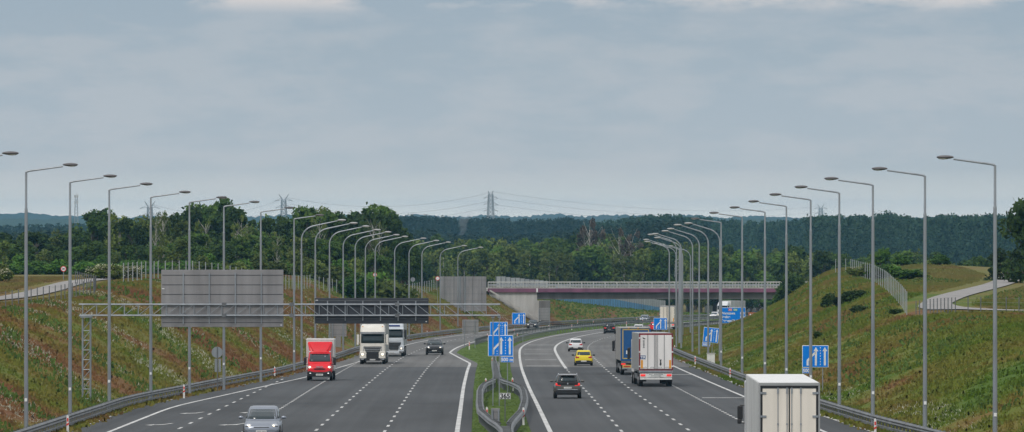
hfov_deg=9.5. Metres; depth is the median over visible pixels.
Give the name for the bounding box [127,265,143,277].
shrub
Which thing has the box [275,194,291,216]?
pylon
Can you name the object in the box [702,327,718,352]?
lane sign
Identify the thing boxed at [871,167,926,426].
street lamp
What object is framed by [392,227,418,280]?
broadleaf tree
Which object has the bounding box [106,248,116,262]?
broadleaf tree
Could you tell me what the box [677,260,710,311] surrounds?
broadleaf tree
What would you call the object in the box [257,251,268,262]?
birch tree
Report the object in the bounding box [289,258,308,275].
shrub
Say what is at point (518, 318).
lane sign
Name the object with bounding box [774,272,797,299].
shrub
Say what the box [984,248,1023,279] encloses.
broadleaf tree
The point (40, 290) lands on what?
gravel track
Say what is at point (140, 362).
wildflowers
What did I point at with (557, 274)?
broadleaf tree
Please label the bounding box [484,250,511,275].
broadleaf tree
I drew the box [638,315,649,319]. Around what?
car
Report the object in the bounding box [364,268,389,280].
shrub
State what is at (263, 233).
broadleaf tree
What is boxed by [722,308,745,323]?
direction sign
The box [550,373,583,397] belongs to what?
car
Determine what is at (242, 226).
broadleaf tree
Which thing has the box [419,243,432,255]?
broadleaf tree
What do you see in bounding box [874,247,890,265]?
shrub
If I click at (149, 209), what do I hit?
pylon
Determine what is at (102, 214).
broadleaf tree
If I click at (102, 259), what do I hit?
shrub
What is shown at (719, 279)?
street lamp
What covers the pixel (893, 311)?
shrub
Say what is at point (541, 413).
road marking
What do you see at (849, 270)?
shrub
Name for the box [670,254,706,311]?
broadleaf tree
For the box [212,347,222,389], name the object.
round sign
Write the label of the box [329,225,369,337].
street lamp
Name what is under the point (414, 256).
broadleaf tree
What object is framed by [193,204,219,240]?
broadleaf tree
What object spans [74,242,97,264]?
broadleaf tree
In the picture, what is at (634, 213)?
power line
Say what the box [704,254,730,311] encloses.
broadleaf tree
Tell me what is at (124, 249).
broadleaf tree
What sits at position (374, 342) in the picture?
articulated lorry
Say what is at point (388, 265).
broadleaf tree
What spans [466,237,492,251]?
broadleaf tree
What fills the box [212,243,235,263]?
broadleaf tree
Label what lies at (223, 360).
street lamp
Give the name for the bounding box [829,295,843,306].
shrub
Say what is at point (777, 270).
broadleaf tree
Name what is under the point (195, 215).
broadleaf tree
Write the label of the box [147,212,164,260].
bare tree
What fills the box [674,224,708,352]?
street lamp
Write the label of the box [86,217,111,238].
broadleaf tree
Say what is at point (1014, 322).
grass
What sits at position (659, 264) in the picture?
broadleaf tree
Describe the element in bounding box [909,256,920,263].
broadleaf tree
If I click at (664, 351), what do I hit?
rear door
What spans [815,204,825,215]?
pylon
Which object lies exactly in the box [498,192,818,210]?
power line
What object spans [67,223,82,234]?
broadleaf tree
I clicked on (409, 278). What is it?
street lamp
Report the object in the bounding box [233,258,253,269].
shrub
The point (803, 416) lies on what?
rear door
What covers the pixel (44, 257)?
birch tree
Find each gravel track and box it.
[0,277,105,299]
[918,274,1018,309]
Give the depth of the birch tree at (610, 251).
1524.46 m
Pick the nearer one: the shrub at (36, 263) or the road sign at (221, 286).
the road sign at (221, 286)
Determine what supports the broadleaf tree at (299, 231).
on the ground at (911, 306)
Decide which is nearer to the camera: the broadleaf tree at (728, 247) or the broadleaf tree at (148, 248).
the broadleaf tree at (148, 248)
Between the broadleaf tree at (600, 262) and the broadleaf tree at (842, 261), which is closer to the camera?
the broadleaf tree at (842, 261)
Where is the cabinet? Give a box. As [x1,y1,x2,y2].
[706,353,714,362]
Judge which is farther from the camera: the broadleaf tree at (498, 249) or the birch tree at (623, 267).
the broadleaf tree at (498, 249)
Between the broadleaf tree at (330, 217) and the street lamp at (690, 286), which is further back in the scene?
the broadleaf tree at (330, 217)
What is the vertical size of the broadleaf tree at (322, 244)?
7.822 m
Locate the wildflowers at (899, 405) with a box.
[698,347,990,430]
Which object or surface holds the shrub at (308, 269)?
on the ground at (911, 306)
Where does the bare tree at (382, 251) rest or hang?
on the ground at (911, 306)
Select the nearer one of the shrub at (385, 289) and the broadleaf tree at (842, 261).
the shrub at (385, 289)
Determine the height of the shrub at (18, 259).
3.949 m
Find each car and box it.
[238,405,285,431]
[424,339,445,354]
[526,320,538,327]
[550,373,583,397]
[566,339,584,350]
[572,350,594,365]
[603,323,617,333]
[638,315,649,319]
[649,322,661,331]
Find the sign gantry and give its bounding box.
[79,303,500,405]
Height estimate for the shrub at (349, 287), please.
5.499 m
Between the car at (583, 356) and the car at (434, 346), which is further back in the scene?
the car at (434, 346)
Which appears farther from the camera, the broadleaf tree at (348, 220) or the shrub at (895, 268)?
the broadleaf tree at (348, 220)
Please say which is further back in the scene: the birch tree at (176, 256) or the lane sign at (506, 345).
the birch tree at (176, 256)
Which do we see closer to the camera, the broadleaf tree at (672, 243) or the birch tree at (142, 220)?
the birch tree at (142, 220)
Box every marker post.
[66,415,68,431]
[522,407,524,424]
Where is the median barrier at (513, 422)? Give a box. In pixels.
[476,361,527,431]
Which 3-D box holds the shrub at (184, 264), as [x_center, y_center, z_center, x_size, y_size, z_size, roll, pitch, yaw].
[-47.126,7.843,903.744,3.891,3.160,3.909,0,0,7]
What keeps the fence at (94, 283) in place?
on the ground at (911, 306)
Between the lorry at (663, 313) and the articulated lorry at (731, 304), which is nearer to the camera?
the lorry at (663, 313)
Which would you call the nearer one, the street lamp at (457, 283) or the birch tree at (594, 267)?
the street lamp at (457, 283)
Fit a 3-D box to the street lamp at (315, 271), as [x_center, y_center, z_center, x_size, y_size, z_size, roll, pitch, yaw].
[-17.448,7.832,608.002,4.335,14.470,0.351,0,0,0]
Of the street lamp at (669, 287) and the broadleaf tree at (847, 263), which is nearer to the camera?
the street lamp at (669, 287)
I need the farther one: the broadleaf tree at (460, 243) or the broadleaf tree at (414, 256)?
the broadleaf tree at (460, 243)
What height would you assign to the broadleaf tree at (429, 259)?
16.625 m
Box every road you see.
[72,318,717,431]
[510,320,868,431]
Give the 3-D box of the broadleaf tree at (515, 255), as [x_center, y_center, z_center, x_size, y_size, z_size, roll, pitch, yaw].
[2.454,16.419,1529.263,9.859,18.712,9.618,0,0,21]
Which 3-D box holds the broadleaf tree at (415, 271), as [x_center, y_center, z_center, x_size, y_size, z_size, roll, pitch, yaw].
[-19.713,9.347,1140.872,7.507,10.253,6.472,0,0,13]
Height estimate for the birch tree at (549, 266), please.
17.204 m
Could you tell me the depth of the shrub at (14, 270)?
896.37 m
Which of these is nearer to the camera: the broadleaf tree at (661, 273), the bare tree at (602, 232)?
the broadleaf tree at (661, 273)
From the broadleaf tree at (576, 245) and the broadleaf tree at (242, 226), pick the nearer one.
the broadleaf tree at (242, 226)
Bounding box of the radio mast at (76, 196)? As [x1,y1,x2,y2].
[74,194,77,222]
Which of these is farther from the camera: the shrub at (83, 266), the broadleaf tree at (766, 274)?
the broadleaf tree at (766, 274)
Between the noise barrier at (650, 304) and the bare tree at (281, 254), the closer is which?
the bare tree at (281, 254)
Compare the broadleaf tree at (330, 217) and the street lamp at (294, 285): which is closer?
the street lamp at (294, 285)
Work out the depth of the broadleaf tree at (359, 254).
980.81 m
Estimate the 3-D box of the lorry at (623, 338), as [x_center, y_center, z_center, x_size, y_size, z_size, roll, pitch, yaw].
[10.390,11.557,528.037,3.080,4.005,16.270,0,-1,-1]
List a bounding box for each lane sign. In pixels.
[488,335,513,392]
[490,322,507,334]
[512,313,525,336]
[654,318,666,331]
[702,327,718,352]
[802,345,828,389]
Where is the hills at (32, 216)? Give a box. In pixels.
[0,212,1005,221]
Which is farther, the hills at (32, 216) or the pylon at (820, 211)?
the hills at (32, 216)
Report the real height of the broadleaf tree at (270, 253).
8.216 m
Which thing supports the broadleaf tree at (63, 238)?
on the ground at (911, 306)
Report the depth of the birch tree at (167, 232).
1076.53 m
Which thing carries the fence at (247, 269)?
on the ground at (911, 306)
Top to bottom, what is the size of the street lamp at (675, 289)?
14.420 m
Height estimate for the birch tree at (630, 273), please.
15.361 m
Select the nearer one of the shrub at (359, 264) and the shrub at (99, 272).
the shrub at (99, 272)
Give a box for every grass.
[0,273,588,431]
[42,320,914,431]
[458,319,718,431]
[661,264,1023,431]
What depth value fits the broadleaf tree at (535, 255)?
1497.26 m
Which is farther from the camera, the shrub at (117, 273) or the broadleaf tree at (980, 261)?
the broadleaf tree at (980, 261)
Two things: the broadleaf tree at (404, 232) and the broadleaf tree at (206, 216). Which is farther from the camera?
the broadleaf tree at (404, 232)
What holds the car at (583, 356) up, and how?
on the road at (625, 408)
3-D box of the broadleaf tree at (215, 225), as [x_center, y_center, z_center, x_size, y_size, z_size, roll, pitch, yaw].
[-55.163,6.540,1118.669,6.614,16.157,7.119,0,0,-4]
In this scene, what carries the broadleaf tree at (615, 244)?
on the ground at (911, 306)
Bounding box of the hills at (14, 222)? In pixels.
[0,217,874,228]
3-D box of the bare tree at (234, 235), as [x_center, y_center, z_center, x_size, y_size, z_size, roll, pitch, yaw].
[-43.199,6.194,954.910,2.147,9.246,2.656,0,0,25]
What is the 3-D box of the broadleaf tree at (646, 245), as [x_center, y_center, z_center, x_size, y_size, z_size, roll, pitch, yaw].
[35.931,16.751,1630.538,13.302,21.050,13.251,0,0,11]
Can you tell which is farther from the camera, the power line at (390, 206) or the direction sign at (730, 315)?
the power line at (390, 206)
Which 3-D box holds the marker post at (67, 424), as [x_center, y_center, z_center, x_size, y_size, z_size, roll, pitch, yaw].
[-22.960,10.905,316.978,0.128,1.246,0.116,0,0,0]
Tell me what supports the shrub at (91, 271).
on the ground at (911, 306)
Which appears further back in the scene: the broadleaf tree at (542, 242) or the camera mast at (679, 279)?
the broadleaf tree at (542, 242)
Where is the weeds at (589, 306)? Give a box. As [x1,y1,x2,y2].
[541,299,710,322]
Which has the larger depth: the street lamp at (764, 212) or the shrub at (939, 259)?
the shrub at (939, 259)
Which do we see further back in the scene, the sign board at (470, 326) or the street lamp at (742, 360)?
the sign board at (470, 326)
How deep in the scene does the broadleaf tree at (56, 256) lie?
945.49 m
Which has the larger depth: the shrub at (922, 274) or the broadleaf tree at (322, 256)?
the broadleaf tree at (322, 256)
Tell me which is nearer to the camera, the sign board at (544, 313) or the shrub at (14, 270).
the shrub at (14, 270)
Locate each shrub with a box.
[0,263,14,280]
[4,265,22,274]
[9,254,33,274]
[21,264,43,274]
[29,258,49,267]
[33,263,61,274]
[41,259,72,274]
[74,258,99,274]
[75,260,100,274]
[80,266,100,277]
[92,264,114,279]
[95,254,106,264]
[104,263,124,279]
[118,265,139,278]
[122,260,147,273]
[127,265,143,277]
[137,260,153,273]
[147,261,164,273]
[161,260,178,269]
[180,260,195,269]
[191,255,214,269]
[204,252,222,269]
[221,261,249,269]
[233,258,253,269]
[248,254,266,269]
[264,260,289,274]
[280,262,292,274]
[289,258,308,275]
[302,258,328,275]
[303,260,325,279]
[308,265,353,287]
[330,258,356,274]
[333,272,378,297]
[348,257,367,276]
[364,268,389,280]
[366,275,420,297]
[770,296,780,303]
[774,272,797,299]
[793,273,804,289]
[813,331,823,338]
[820,292,834,307]
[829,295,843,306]
[841,289,868,301]
[844,268,859,276]
[849,304,867,312]
[852,262,876,277]
[863,265,892,278]
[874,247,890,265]
[883,264,901,275]
[887,308,904,313]
[889,254,913,265]
[890,269,922,278]
[910,269,931,277]
[930,254,951,264]
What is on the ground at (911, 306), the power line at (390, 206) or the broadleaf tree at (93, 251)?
the broadleaf tree at (93, 251)
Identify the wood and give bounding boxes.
[0,222,136,242]
[392,214,724,251]
[574,210,1023,264]
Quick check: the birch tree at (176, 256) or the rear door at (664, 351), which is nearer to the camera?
the rear door at (664, 351)
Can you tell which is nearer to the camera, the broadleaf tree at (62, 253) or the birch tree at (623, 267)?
the broadleaf tree at (62, 253)
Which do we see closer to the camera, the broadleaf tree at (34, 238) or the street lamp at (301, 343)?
the street lamp at (301, 343)
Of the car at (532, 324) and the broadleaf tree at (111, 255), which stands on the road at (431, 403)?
the car at (532, 324)
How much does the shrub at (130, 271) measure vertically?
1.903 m
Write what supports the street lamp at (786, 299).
on the ground at (911, 306)
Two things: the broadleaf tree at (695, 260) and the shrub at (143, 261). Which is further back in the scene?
the broadleaf tree at (695, 260)
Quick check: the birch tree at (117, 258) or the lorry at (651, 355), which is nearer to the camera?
the lorry at (651, 355)
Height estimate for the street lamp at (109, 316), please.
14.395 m
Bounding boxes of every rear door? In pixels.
[639,335,655,368]
[656,335,672,368]
[659,307,666,317]
[667,307,674,321]
[760,388,788,431]
[790,388,818,431]
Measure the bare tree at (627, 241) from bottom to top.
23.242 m
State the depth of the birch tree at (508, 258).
1529.56 m
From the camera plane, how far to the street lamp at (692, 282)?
692.92 m
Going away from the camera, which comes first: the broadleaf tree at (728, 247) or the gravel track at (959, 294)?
the gravel track at (959, 294)
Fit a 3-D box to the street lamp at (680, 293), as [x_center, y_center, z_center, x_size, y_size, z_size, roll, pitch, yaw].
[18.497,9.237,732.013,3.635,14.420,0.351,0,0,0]
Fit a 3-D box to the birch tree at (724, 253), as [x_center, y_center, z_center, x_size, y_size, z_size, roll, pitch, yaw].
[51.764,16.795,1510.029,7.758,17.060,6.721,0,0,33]
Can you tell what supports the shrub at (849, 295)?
on the ground at (911, 306)
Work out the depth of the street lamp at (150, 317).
398.93 m
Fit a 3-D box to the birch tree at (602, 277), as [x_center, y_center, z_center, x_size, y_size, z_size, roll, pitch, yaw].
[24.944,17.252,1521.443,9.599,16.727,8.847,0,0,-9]
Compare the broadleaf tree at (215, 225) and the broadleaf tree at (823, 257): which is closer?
the broadleaf tree at (215, 225)
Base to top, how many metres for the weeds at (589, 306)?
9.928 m
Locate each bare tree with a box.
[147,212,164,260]
[152,210,168,256]
[195,218,215,249]
[230,215,249,242]
[230,226,242,261]
[272,231,284,259]
[310,217,327,238]
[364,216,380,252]
[372,222,388,254]
[575,229,596,250]
[576,217,605,261]
[589,229,604,245]
[609,228,630,259]
[619,230,643,258]
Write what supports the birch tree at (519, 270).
on the ground at (911, 306)
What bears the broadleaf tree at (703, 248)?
on the ground at (911, 306)
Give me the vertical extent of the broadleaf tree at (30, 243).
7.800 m
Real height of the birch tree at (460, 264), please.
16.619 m
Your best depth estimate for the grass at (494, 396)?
458.60 m
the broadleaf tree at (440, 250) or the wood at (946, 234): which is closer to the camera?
the broadleaf tree at (440, 250)
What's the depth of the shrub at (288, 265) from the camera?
921.49 m
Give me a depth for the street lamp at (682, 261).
926.94 m
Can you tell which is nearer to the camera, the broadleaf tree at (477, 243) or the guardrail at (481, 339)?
the guardrail at (481, 339)
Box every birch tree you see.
[0,240,10,264]
[31,248,52,263]
[48,228,73,252]
[103,213,126,255]
[111,250,121,263]
[129,214,149,234]
[152,245,167,263]
[154,216,172,256]
[166,237,187,264]
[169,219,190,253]
[237,223,259,248]
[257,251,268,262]
[284,235,308,274]
[309,206,328,237]
[431,250,445,270]
[432,256,453,287]
[446,255,461,273]
[448,252,466,275]
[460,250,481,275]
[462,245,492,275]
[501,244,517,266]
[514,252,540,279]
[537,248,559,286]
[560,253,578,286]
[592,253,609,279]
[595,254,622,286]
[596,243,618,274]
[610,250,637,286]
[622,257,635,281]
[628,252,652,286]
[700,260,724,311]
[715,250,730,299]
[743,251,766,311]
[788,251,808,281]
[801,256,817,280]
[911,248,922,259]
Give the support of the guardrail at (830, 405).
on the ground at (911, 306)
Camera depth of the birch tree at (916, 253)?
1386.43 m
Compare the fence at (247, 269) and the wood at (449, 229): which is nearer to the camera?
the fence at (247, 269)
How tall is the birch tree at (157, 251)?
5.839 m
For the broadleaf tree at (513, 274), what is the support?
on the ground at (911, 306)
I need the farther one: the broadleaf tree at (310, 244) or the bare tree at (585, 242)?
the bare tree at (585, 242)
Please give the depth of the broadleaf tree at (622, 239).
1730.70 m
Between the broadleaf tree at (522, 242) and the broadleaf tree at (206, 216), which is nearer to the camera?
the broadleaf tree at (206, 216)
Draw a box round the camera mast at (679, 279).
[674,249,682,343]
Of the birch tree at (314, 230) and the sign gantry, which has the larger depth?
the birch tree at (314, 230)
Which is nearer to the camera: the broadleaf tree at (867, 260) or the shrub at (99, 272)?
the shrub at (99, 272)
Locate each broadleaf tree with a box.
[0,232,22,246]
[1,243,20,264]
[7,238,35,261]
[20,231,58,258]
[23,246,39,263]
[38,251,61,263]
[54,232,79,256]
[58,251,72,265]
[62,237,88,263]
[63,246,80,274]
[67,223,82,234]
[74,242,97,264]
[75,208,115,239]
[77,217,107,255]
[82,241,107,263]
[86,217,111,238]
[102,225,113,248]
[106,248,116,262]
[112,244,128,263]
[115,217,149,260]
[124,245,148,264]
[132,219,159,245]
[136,242,162,261]
[159,243,186,260]
[162,215,177,257]
[167,202,218,246]
[168,209,207,248]
[176,233,199,261]
[179,231,212,259]
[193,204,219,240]
[193,246,211,258]
[207,209,222,244]
[208,240,227,255]
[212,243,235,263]
[213,196,242,235]
[215,206,244,234]
[216,206,256,242]
[226,236,255,262]
[227,232,259,260]
[247,213,274,242]
[250,232,286,262]
[257,216,289,245]
[264,235,290,259]
[268,215,292,238]
[286,224,311,248]
[289,205,317,236]
[292,237,321,262]
[306,239,326,259]
[310,209,351,242]
[316,240,348,266]
[320,239,354,266]
[332,211,355,244]
[344,213,355,231]
[346,212,372,249]
[348,244,364,263]
[353,202,401,253]
[354,210,391,271]
[360,253,389,279]
[363,250,376,272]
[374,211,408,278]
[380,255,397,280]
[391,240,424,284]
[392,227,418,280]
[393,239,424,283]
[399,257,435,286]
[418,251,435,285]
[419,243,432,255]
[422,248,444,277]
[424,234,452,276]
[438,245,471,273]
[449,238,470,252]
[464,257,494,287]
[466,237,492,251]
[472,249,502,286]
[482,237,507,246]
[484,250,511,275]
[489,245,512,275]
[501,263,516,277]
[503,245,531,277]
[511,238,531,247]
[522,250,550,279]
[528,242,546,253]
[536,240,564,251]
[539,251,572,299]
[542,236,575,267]
[548,242,591,286]
[569,233,575,245]
[571,243,613,286]
[572,232,601,249]
[607,240,632,259]
[615,237,632,258]
[622,240,651,253]
[631,248,652,279]
[632,249,672,286]
[634,240,658,255]
[643,248,683,305]
[650,242,678,260]
[652,246,677,258]
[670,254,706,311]
[671,248,685,305]
[675,241,698,311]
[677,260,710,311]
[685,246,709,261]
[686,241,707,309]
[691,251,712,312]
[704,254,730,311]
[705,250,718,311]
[710,244,733,254]
[722,249,766,309]
[747,245,771,263]
[755,260,768,311]
[756,265,771,302]
[759,250,784,305]
[763,247,779,257]
[767,244,808,300]
[776,252,825,281]
[806,250,836,276]
[829,252,850,264]
[830,253,851,269]
[851,256,866,262]
[853,251,876,265]
[886,249,918,264]
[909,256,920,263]
[915,251,940,262]
[953,259,971,265]
[961,261,974,265]
[969,255,992,266]
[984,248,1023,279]
[997,197,1023,282]
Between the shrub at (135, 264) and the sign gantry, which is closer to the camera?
the sign gantry
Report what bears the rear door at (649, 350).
in the lorry at (651, 355)
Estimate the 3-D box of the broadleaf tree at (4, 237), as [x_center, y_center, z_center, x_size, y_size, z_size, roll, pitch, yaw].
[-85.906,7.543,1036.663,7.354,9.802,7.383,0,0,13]
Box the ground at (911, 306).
[0,231,1023,431]
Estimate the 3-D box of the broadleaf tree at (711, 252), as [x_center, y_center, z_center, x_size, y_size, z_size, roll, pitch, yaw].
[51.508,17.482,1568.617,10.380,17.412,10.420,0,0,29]
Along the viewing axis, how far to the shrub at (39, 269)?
894.91 m
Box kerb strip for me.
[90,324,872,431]
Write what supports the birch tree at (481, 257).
on the ground at (911, 306)
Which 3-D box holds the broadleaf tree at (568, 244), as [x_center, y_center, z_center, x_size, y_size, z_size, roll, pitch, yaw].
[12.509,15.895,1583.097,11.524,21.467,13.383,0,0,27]
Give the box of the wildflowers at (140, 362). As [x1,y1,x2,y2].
[0,277,510,424]
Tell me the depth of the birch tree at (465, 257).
1496.40 m
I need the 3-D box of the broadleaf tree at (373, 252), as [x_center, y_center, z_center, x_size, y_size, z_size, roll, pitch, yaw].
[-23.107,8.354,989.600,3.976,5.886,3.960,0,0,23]
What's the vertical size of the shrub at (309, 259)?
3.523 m
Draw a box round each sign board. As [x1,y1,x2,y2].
[331,324,345,346]
[441,276,485,311]
[462,320,478,347]
[491,408,499,420]
[539,308,549,333]
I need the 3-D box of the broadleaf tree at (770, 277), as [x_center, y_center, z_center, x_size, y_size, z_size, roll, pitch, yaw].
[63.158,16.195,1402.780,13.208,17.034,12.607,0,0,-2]
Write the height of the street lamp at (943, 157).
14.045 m
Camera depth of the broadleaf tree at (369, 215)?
1023.47 m
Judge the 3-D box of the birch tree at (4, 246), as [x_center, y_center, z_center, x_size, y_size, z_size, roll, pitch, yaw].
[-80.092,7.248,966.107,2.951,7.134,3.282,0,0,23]
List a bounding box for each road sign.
[161,270,282,326]
[315,298,428,323]
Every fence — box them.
[0,271,95,306]
[123,261,436,294]
[835,259,906,314]
[916,297,1018,313]
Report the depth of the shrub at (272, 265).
901.59 m
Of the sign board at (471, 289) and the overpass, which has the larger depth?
the overpass
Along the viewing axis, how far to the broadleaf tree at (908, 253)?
1189.47 m
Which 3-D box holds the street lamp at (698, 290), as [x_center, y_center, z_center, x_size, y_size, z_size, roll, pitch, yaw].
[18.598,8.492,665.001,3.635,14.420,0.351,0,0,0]
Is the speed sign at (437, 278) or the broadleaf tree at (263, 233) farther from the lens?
the broadleaf tree at (263, 233)
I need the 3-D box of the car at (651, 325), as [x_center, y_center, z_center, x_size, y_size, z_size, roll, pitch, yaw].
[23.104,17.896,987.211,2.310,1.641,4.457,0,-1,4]
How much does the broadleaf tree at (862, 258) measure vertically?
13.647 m
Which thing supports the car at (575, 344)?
on the road at (625, 408)
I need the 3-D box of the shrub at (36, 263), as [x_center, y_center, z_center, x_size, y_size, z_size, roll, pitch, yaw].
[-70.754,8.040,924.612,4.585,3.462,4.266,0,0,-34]
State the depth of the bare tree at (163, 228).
1004.77 m
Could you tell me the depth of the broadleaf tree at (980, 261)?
1186.88 m
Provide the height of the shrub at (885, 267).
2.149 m
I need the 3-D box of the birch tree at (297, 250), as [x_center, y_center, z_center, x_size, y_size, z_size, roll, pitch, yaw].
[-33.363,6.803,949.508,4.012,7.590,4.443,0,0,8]
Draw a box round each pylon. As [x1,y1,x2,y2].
[140,202,159,218]
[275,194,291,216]
[483,191,497,218]
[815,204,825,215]
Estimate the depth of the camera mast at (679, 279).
789.85 m
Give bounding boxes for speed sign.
[61,266,65,279]
[435,276,439,312]
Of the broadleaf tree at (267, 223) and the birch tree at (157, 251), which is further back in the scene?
the broadleaf tree at (267, 223)
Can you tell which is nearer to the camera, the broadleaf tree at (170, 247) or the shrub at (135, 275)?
the shrub at (135, 275)
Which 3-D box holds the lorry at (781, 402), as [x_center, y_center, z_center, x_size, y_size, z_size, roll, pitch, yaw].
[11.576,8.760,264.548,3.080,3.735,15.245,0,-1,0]
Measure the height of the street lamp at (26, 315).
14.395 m
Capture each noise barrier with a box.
[495,276,547,286]
[555,286,664,310]
[705,304,763,312]
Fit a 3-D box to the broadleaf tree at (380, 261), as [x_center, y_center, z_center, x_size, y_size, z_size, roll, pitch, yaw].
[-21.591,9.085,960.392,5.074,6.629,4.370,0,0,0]
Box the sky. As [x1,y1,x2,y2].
[0,0,1023,217]
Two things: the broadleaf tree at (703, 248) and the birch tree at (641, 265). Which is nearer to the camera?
the birch tree at (641, 265)
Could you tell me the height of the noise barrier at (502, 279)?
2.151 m
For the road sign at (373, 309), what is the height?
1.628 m
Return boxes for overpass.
[486,282,806,324]
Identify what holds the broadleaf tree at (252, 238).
on the ground at (911, 306)
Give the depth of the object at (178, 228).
1058.95 m
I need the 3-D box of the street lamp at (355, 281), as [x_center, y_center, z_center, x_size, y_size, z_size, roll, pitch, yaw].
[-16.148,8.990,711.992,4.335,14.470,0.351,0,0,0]
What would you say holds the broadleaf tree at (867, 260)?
on the ground at (911, 306)
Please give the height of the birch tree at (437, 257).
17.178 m
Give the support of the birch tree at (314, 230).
on the ground at (911, 306)
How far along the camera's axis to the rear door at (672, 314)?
1034.94 m
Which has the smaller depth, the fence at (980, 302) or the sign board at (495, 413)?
the sign board at (495, 413)
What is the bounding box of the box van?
[304,338,335,379]
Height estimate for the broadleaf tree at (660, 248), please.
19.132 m
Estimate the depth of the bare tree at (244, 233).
959.91 m
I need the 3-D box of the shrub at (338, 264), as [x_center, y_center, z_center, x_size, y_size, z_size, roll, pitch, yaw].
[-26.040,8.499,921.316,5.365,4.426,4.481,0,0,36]
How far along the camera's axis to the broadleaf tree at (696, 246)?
1670.13 m
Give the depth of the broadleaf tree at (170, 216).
1101.61 m
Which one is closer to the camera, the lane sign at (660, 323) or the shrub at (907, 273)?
the shrub at (907, 273)
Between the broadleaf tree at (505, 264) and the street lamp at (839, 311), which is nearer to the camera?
the street lamp at (839, 311)
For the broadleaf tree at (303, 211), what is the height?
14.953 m
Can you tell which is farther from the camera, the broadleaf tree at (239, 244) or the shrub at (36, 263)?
the broadleaf tree at (239, 244)
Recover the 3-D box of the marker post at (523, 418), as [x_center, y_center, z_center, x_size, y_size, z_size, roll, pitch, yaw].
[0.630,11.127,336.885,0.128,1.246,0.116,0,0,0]
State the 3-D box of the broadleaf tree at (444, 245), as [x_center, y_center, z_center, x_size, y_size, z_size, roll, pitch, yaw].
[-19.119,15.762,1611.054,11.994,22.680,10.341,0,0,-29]
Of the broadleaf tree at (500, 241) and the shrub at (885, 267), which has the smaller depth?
the shrub at (885, 267)
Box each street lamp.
[0,151,18,155]
[24,163,77,427]
[68,174,116,419]
[107,182,152,400]
[149,191,190,397]
[188,196,226,393]
[222,201,258,389]
[259,207,293,381]
[293,214,323,370]
[300,219,345,361]
[314,222,356,337]
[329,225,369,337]
[342,229,380,350]
[354,231,390,346]
[365,234,398,297]
[374,236,407,297]
[394,238,425,297]
[408,240,438,337]
[421,242,450,335]
[439,245,466,329]
[457,247,482,326]
[643,239,669,332]
[647,234,676,346]
[652,233,681,347]
[652,243,675,335]
[661,244,682,281]
[662,230,693,350]
[667,228,699,354]
[669,245,690,331]
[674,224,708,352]
[684,222,719,360]
[691,218,721,365]
[709,212,743,372]
[730,206,765,373]
[748,200,787,373]
[769,193,811,378]
[795,185,840,411]
[824,177,874,422]
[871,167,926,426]
[937,155,996,431]
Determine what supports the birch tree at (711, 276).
on the ground at (911, 306)
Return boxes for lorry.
[357,324,388,363]
[387,324,406,355]
[612,327,650,374]
[627,332,672,385]
[659,306,674,329]
[716,301,744,318]
[737,374,819,431]
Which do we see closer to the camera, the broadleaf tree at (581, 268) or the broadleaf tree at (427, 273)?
the broadleaf tree at (427, 273)
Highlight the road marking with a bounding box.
[108,322,825,431]
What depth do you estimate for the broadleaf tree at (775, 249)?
1656.64 m
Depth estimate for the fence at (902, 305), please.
624.99 m
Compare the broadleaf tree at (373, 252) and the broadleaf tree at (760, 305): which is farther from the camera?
the broadleaf tree at (760, 305)
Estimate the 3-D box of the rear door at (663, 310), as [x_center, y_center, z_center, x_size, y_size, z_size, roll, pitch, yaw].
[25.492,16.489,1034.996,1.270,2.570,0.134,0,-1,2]
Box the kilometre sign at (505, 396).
[499,393,510,421]
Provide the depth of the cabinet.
589.80 m
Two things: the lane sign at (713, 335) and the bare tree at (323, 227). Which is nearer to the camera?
the lane sign at (713, 335)
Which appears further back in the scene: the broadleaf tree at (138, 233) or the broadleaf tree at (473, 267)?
the broadleaf tree at (473, 267)
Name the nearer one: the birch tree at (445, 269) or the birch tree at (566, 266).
the birch tree at (566, 266)
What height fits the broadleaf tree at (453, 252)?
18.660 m
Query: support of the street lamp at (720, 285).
on the ground at (911, 306)
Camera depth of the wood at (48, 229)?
3320.79 m
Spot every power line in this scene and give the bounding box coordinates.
[287,192,490,206]
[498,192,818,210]
[500,205,787,221]
[503,199,823,216]
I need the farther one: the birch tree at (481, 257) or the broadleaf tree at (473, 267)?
the birch tree at (481, 257)
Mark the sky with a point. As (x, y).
(704, 107)
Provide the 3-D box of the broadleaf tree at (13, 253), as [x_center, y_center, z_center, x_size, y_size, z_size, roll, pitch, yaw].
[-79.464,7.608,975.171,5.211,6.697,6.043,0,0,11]
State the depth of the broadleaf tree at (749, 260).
1484.50 m
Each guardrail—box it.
[13,313,747,431]
[474,314,747,344]
[494,315,747,360]
[673,347,944,431]
[677,320,722,327]

